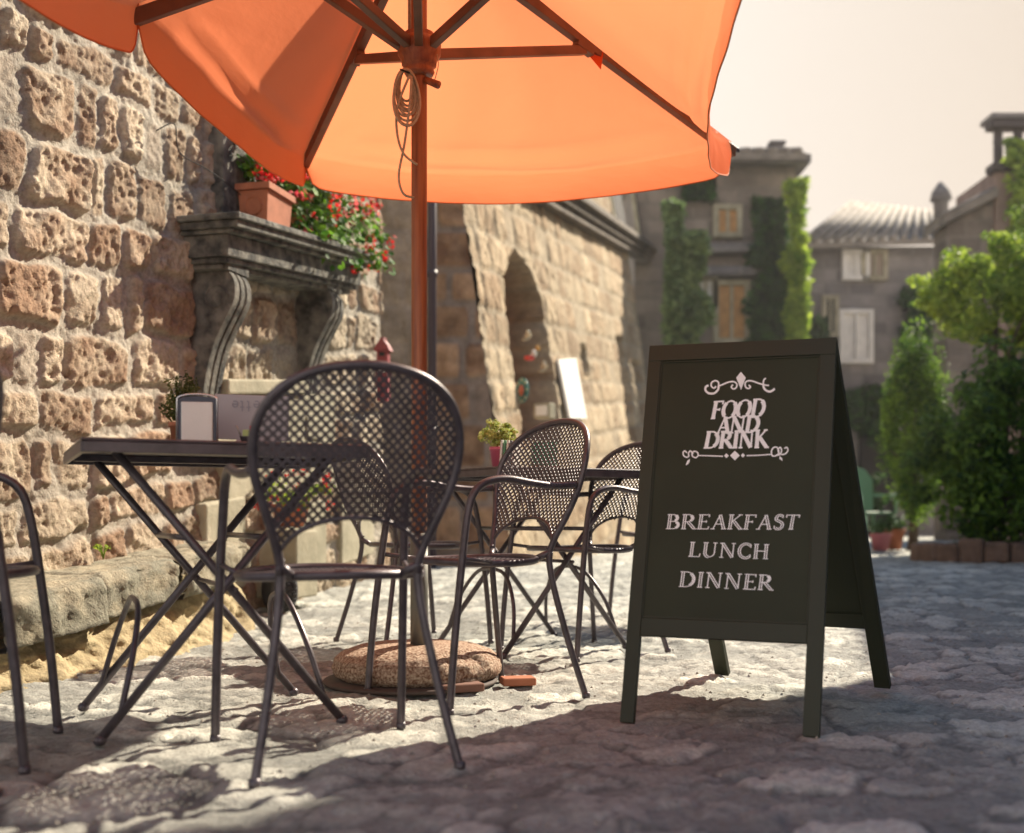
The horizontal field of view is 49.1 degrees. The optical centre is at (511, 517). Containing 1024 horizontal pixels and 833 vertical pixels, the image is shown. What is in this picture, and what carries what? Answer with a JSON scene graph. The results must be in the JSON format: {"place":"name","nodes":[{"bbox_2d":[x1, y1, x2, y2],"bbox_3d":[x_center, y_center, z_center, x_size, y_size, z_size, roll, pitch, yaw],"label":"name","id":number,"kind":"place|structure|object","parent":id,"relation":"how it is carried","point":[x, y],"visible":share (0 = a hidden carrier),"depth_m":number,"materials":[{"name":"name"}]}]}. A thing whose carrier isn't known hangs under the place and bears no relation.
{"place":"outdoors","nodes":[
{"label":"outdoors","id":0,"kind":"place"},
{"bbox_2d":[235,426,249,440],"bbox_3d":[-0.698,-0.218,2.959,0.051,0.054,0.048,0,0,-41],"label":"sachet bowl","id":1,"kind":"object","parent":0,"point":[244,437],"visible":0.41,"depth_m":2.96,"materials":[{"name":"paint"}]},
{"bbox_2d":[499,440,520,464],"bbox_3d":[-0.008,-0.250,4.497,0.069,0.122,0.070,0,0,20],"label":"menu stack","id":2,"kind":"object","parent":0,"point":[504,445],"visible":0.34,"depth_m":4.47,"materials":[{"name":"white paper"}]},
{"bbox_2d":[0,536,1023,832],"bbox_3d":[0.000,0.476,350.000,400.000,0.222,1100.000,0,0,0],"label":"ground","id":3,"kind":"structure","parent":0,"point":[192,786],"depth_m":2.87,"materials":[{"name":"stone"}]},
{"bbox_2d":[0,372,3,796],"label":"metal armchair","id":4,"kind":"object","parent":3,"relation":"on","point":[1,417],"visible":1,"depth_m":2.19,"materials":[{"name":"paint"}]},
{"bbox_2d":[0,472,63,774],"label":"metal armchair","id":5,"kind":"object","parent":3,"relation":"on","point":[34,566],"visible":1,"depth_m":2.61,"materials":[{"name":"paint"}]},
{"bbox_2d":[0,541,254,693],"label":"stone bench","id":6,"kind":"object","parent":3,"relation":"on","point":[86,604],"visible":0.57,"depth_m":4.30,"materials":[{"name":"beige stone"}]},
{"bbox_2d":[92,544,110,559],"bbox_3d":[-1.678,0.137,4.589,0.076,0.068,0.075,0,0,0],"label":"weed sprout","id":7,"kind":"object","parent":6,"relation":"on","point":[98,547],"visible":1,"depth_m":4.58,"materials":[{"name":"green plant"}]},
{"bbox_2d":[0,0,391,622],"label":"stone house","id":8,"kind":"structure","parent":3,"relation":"on","point":[141,258],"depth_m":4.97,"materials":[{"name":"beige stone"}]},
{"bbox_2d":[156,123,240,194],"bbox_3d":[-1.452,-1.710,5.535,0.033,0.205,1.003,0,0,16],"label":"loose wire","id":9,"kind":"object","parent":8,"relation":"attached to","point":[192,161],"visible":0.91,"depth_m":5.27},
{"bbox_2d":[254,176,300,229],"bbox_3d":[-1.461,-2.330,6.443,0.100,1.439,0.950,0,0,15],"label":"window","id":10,"kind":"structure","parent":8,"relation":"in","point":[291,220],"depth_m":6.84,"materials":[{"name":"wood"}]},
{"bbox_2d":[253,469,334,526],"bbox_3d":[-1.178,-0.116,6.085,0.470,0.332,0.356,0,0,0],"label":"potted geranium","id":11,"kind":"object","parent":8,"relation":"on","point":[293,514],"visible":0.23,"depth_m":6.02,"materials":[{"name":"plant"}]},
{"bbox_2d":[235,153,395,280],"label":"geraniums","id":12,"kind":"object","parent":8,"relation":"on","point":[264,196],"depth_m":6.25,"materials":[{"name":"plant"}]},
{"bbox_2d":[373,337,392,401],"bbox_3d":[-0.884,-1.019,7.700,0.114,0.439,0.095,0,0,10],"label":"red letter box","id":13,"kind":"object","parent":8,"relation":"attached to","point":[383,349],"visible":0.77,"depth_m":7.66,"materials":[{"name":"paint"}]},
{"bbox_2d":[63,437,370,745],"bbox_3d":[-0.840,0.180,3.100,0.710,0.743,0.710,0,0,-25],"label":"folding metal table","id":14,"kind":"object","parent":3,"relation":"on","point":[126,454],"visible":0.91,"depth_m":2.94,"materials":[{"name":"paint"}]},
{"bbox_2d":[158,370,201,438],"bbox_3d":[-0.930,-0.305,3.181,0.173,0.227,0.165,0,0,-38],"label":"potted shrub","id":15,"kind":"object","parent":14,"relation":"on","point":[185,389],"visible":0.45,"depth_m":3.15,"materials":[{"name":"green plant"}]},
{"bbox_2d":[176,393,217,440],"bbox_3d":[-0.828,-0.259,2.954,0.108,0.136,0.061,0,0,-9],"label":"napkin dispenser","id":16,"kind":"object","parent":14,"relation":"on","point":[196,417],"visible":0.77,"depth_m":2.92,"materials":[{"name":"grey metal"}]},
{"bbox_2d":[215,394,288,441],"bbox_3d":[-0.725,-0.268,3.120,0.208,0.154,0.030,0,0,-4],"label":"menu card","id":17,"kind":"object","parent":14,"relation":"on","point":[239,411],"visible":0.57,"depth_m":3.12,"materials":[{"name":"grey paper"}]},
{"bbox_2d":[261,581,297,610],"bbox_3d":[-1.224,0.379,5.900,0.144,0.222,0.223,0,0,-30],"label":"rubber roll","id":18,"kind":"object","parent":3,"relation":"on","point":[291,589],"visible":0.25,"depth_m":5.84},
{"bbox_2d":[210,360,465,788],"bbox_3d":[-0.403,0.115,2.585,0.503,0.884,0.613,0,0,-22],"label":"metal armchair","id":19,"kind":"object","parent":3,"relation":"on","point":[280,573],"visible":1,"depth_m":2.39,"materials":[{"name":"paint"}]},
{"bbox_2d":[322,639,501,695],"bbox_3d":[-0.332,0.487,3.780,0.604,0.130,0.615,0,0,0],"label":"umbrella base","id":20,"kind":"object","parent":3,"relation":"on","point":[479,663],"visible":0.74,"depth_m":3.60,"materials":[{"name":"stone"}]},
{"bbox_2d":[19,0,741,644],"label":"patio umbrella","id":21,"kind":"object","parent":20,"relation":"on","point":[541,100],"visible":0.98,"depth_m":4.26,"materials":[{"name":"orange fabric"}]},
{"bbox_2d":[392,67,420,197],"bbox_3d":[-0.337,-1.246,3.597,0.098,0.420,0.063,0,0,-43],"label":"rope coil","id":22,"kind":"object","parent":21,"relation":"hanging from","point":[413,105],"visible":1,"depth_m":3.60,"materials":[{"name":"beige fabric"}]},
{"bbox_2d":[333,437,493,643],"bbox_3d":[-0.468,0.104,4.866,0.613,0.884,0.503,0,0,-35],"label":"metal armchair","id":23,"kind":"object","parent":3,"relation":"on","point":[395,544],"visible":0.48,"depth_m":4.81,"materials":[{"name":"paint"}]},
{"bbox_2d":[427,203,436,567],"bbox_3d":[-0.614,-2.103,8.600,0.084,5.107,0.084,0,0,0],"label":"drain pipe","id":24,"kind":"object","parent":3,"relation":"on","point":[431,273],"visible":0.4,"depth_m":8.57,"materials":[{"name":"black metal"}]},
{"bbox_2d":[443,681,483,692],"bbox_3d":[-0.171,0.538,3.565,0.150,0.026,0.080,0,0,-20],"label":"roof tile","id":25,"kind":"object","parent":3,"relation":"on","point":[471,686],"visible":0.53,"depth_m":3.54,"materials":[{"name":"orange ceramic"}]},
{"bbox_2d":[364,418,589,715],"bbox_3d":[-0.077,0.115,3.505,0.613,0.884,0.503,0,0,-36],"label":"metal armchair","id":26,"kind":"object","parent":3,"relation":"on","point":[491,560],"visible":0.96,"depth_m":3.54,"materials":[{"name":"paint"}]},
{"bbox_2d":[500,675,535,686],"bbox_3d":[0.019,0.538,3.700,0.110,0.026,0.070,0,0,-12],"label":"brick","id":27,"kind":"object","parent":3,"relation":"on","point":[520,680],"visible":1,"depth_m":3.67,"materials":[{"name":"brick"}]},
{"bbox_2d":[379,193,657,567],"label":"arched stone house","id":28,"kind":"structure","parent":3,"relation":"on","point":[555,278],"depth_m":11.29,"materials":[{"name":"beige stone"}]},
{"bbox_2d":[516,378,528,403],"bbox_3d":[0.087,-1.126,9.895,0.028,0.230,0.230,0,0,-28],"label":"ceramic plate","id":29,"kind":"object","parent":28,"relation":"attached to","point":[522,387],"visible":0.88,"depth_m":9.88,"materials":[{"name":"teal ceramic"}]},
{"bbox_2d":[522,330,531,340],"bbox_3d":[0.129,-1.639,10.048,0.067,0.095,0.106,0,0,-28],"label":"ceramic bird","id":30,"kind":"object","parent":28,"relation":"attached to","point":[528,335],"visible":1,"depth_m":10.04},
{"bbox_2d":[524,350,537,360],"bbox_3d":[0.163,-1.468,10.088,0.110,0.100,0.100,0,0,-28],"label":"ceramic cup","id":31,"kind":"object","parent":28,"relation":"attached to","point":[532,356],"visible":1,"depth_m":10.07,"materials":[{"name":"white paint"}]},
{"bbox_2d":[538,361,547,371],"bbox_3d":[0.288,-1.432,10.598,0.067,0.104,0.116,0,0,-28],"label":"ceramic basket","id":32,"kind":"object","parent":28,"relation":"attached to","point":[544,366],"visible":1,"depth_m":10.59,"materials":[{"name":"beige ceramic"}]},
{"bbox_2d":[534,403,555,418],"bbox_3d":[0.299,-0.983,10.298,0.170,0.140,0.125,0,0,30],"label":"white box","id":33,"kind":"object","parent":28,"relation":"in","point":[544,410],"visible":1,"depth_m":10.25,"materials":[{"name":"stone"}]},
{"bbox_2d":[556,358,586,418],"bbox_3d":[0.644,-1.395,11.958,0.158,0.748,0.937,0,0,14],"label":"blank sign","id":34,"kind":"object","parent":28,"relation":"attached to","point":[569,377],"visible":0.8,"depth_m":11.87,"materials":[{"name":"white paint"}]},
{"bbox_2d":[610,195,625,223],"bbox_3d":[1.575,-5.327,17.628,0.304,1.600,1.141,0,0,16],"label":"window","id":35,"kind":"structure","parent":28,"relation":"in","point":[616,201],"depth_m":17.47,"materials":[{"name":"stone"}]},
{"bbox_2d":[631,193,642,235],"bbox_3d":[2.286,-5.638,20.336,0.304,1.600,1.007,0,0,16],"label":"window","id":36,"kind":"structure","parent":28,"relation":"in","point":[633,196],"depth_m":19.85,"materials":[{"name":"stone"}]},
{"bbox_2d":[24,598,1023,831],"bbox_3d":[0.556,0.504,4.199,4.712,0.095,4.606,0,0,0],"label":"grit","id":37,"kind":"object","parent":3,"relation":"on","point":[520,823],"visible":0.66,"depth_m":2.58,"materials":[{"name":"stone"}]},
{"bbox_2d":[433,466,639,659],"bbox_3d":[0.080,0.174,4.720,0.710,0.743,0.710,0,0,-32],"label":"folding metal table","id":38,"kind":"object","parent":3,"relation":"on","point":[619,476],"visible":0.59,"depth_m":4.57,"materials":[{"name":"paint"}]},
{"bbox_2d":[478,418,518,466],"bbox_3d":[-0.048,-0.299,4.608,0.187,0.217,0.162,0,0,0],"label":"pink potted plant","id":39,"kind":"object","parent":38,"relation":"on","point":[491,433],"visible":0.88,"depth_m":4.57,"materials":[{"name":"green plant"}]},
{"bbox_2d":[500,441,670,662],"bbox_3d":[0.332,0.111,4.636,0.613,0.884,0.503,0,0,-38],"label":"metal armchair","id":40,"kind":"object","parent":3,"relation":"on","point":[586,548],"visible":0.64,"depth_m":4.69,"materials":[{"name":"paint"}]},
{"bbox_2d":[607,488,637,614],"bbox_3d":[0.838,0.072,5.660,0.613,0.884,0.503,0,0,-10],"label":"metal armchair","id":41,"kind":"object","parent":3,"relation":"on","point":[614,559],"visible":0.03,"depth_m":5.83,"materials":[{"name":"paint"}]},
{"bbox_2d":[659,197,717,344],"bbox_3d":[2.889,-2.269,18.387,0.974,6.027,0.677,0,0,0],"label":"climbing vine","id":42,"kind":"object","parent":3,"relation":"on","point":[688,307],"visible":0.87,"depth_m":18.27,"materials":[{"name":"green plant"}]},
{"bbox_2d":[621,140,815,380],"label":"ivy clad house","id":43,"kind":"structure","parent":3,"relation":"on","point":[749,210],"depth_m":19.90,"materials":[{"name":"stone"}]},
{"bbox_2d":[699,277,717,307],"bbox_3d":[3.451,-4.029,19.960,0.429,0.600,0.120,0,0,0],"label":"window","id":44,"kind":"structure","parent":43,"relation":"in","point":[708,284],"depth_m":19.90,"materials":[{"name":"stone"}]},
{"bbox_2d":[712,204,742,238],"bbox_3d":[3.840,-5.286,19.960,0.520,0.600,0.120,0,0,0],"label":"window","id":45,"kind":"structure","parent":43,"relation":"in","point":[727,219],"depth_m":19.90,"materials":[{"name":"wood"}]},
{"bbox_2d":[712,280,749,342],"bbox_3d":[3.909,-3.669,19.960,0.657,1.137,0.120,0,0,0],"label":"window","id":46,"kind":"structure","parent":43,"relation":"in","point":[730,327],"depth_m":19.95,"materials":[{"name":"wood"}]},
{"bbox_2d":[620,337,891,737],"bbox_3d":[0.732,0.021,3.350,0.598,1.070,1.008,0,0,29],"label":"blackboard sign","id":47,"kind":"object","parent":3,"relation":"on","point":[750,525],"visible":1,"depth_m":3.09,"materials":[{"name":"green paint"}]},
{"bbox_2d":[857,467,897,548],"bbox_3d":[4.330,-0.128,13.618,0.550,1.023,0.559,0,0,-20],"label":"green garden chair","id":48,"kind":"object","parent":3,"relation":"on","point":[866,483],"visible":0.44,"depth_m":13.84,"materials":[{"name":"green plastic"}]},
{"bbox_2d":[804,182,951,535],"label":"hip roofed house","id":49,"kind":"structure","parent":3,"relation":"on","point":[862,295],"depth_m":24.00,"materials":[{"name":"tile"},{"name":"grey plaster"},{"name":"painted wood"}]},
{"bbox_2d":[821,295,838,336],"bbox_3d":[6.802,-4.320,23.960,0.365,0.886,0.120,0,0,0],"label":"window","id":50,"kind":"structure","parent":49,"relation":"in","point":[829,303],"depth_m":23.90,"materials":[{"name":"wood"}]},
{"bbox_2d":[841,249,869,280],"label":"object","id":51,"kind":"structure","parent":49,"relation":"in","point":[850,258],"depth_m":23.90,"materials":[{"name":"white wood"}]},
{"bbox_2d":[838,309,873,363],"bbox_3d":[7.358,-3.881,23.960,0.735,1.160,0.120,0,0,0],"label":"window","id":52,"kind":"structure","parent":49,"relation":"in","point":[856,326],"depth_m":23.96,"materials":[{"name":"white wood"}]},
{"bbox_2d":[861,249,887,280],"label":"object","id":53,"kind":"structure","parent":49,"relation":"in","point":[878,257],"depth_m":23.90,"materials":[{"name":"wood"}]},
{"bbox_2d":[859,415,895,535],"bbox_3d":[7.817,-0.891,23.980,0.768,2.881,0.120,0,0,0],"label":"doorway","id":54,"kind":"structure","parent":49,"relation":"in","point":[867,455],"depth_m":23.92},
{"bbox_2d":[858,467,899,530],"bbox_3d":[6.355,-0.260,20.917,1.555,1.427,1.169,0,0,-25],"label":"shrub","id":55,"kind":"object","parent":3,"relation":"on","point":[879,502],"visible":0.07,"depth_m":20.96,"materials":[{"name":"green plant"}]},
{"bbox_2d":[868,518,893,550],"bbox_3d":[4.285,0.190,12.997,0.294,0.380,0.278,0,0,0],"label":"flower pot","id":56,"kind":"object","parent":3,"relation":"on","point":[880,539],"visible":1,"depth_m":12.93,"materials":[{"name":"pink ceramic"}]},
{"bbox_2d":[881,512,905,549],"bbox_3d":[4.557,0.151,13.399,0.316,0.457,0.297,0,0,39],"label":"flower pot","id":57,"kind":"object","parent":3,"relation":"on","point":[897,536],"visible":0.62,"depth_m":13.30,"materials":[{"name":"ceramic"}]},
{"bbox_2d":[874,314,955,550],"bbox_3d":[4.681,-0.959,13.000,0.893,2.804,0.898,0,0,0],"label":"tall shrub","id":58,"kind":"object","parent":3,"relation":"on","point":[914,383],"visible":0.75,"depth_m":12.90,"materials":[{"name":"green plant"}]},
{"bbox_2d":[905,230,1023,447],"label":"leafy tree","id":59,"kind":"object","parent":3,"relation":"on","point":[948,300],"visible":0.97,"depth_m":11.88,"materials":[{"name":"green plant"}]},
{"bbox_2d":[910,538,1023,562],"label":"stone planter","id":60,"kind":"object","parent":3,"relation":"on","point":[975,550],"visible":0.82,"depth_m":9.76,"materials":[{"name":"stone"}]},
{"bbox_2d":[897,333,1023,543],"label":"round bush","id":61,"kind":"object","parent":60,"relation":"on","point":[986,477],"visible":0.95,"depth_m":9.96,"materials":[{"name":"green plant"}]},
{"bbox_2d":[924,113,1023,540],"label":"loggia house","id":62,"kind":"structure","parent":3,"relation":"on","point":[976,211],"depth_m":19.00,"materials":[{"name":"stone"}]},
{"bbox_2d":[1003,199,1023,540],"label":"leafy tree","id":63,"kind":"object","parent":3,"relation":"on","point":[1016,216],"visible":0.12,"depth_m":13.36,"materials":[{"name":"green plant"}]},
{"bbox_2d":[531,442,556,466],"bbox_3d":[0.133,-0.254,4.660,0.110,0.125,0.060,0,0,-12],"label":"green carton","id":64,"kind":"object","parent":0,"point":[543,453],"visible":0.14,"depth_m":4.64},
{"bbox_2d":[710,0,1023,246],"label":"sky","id":65,"kind":"structure","parent":0,"point":[888,100],"materials":[{"name":"white"}]}
]}

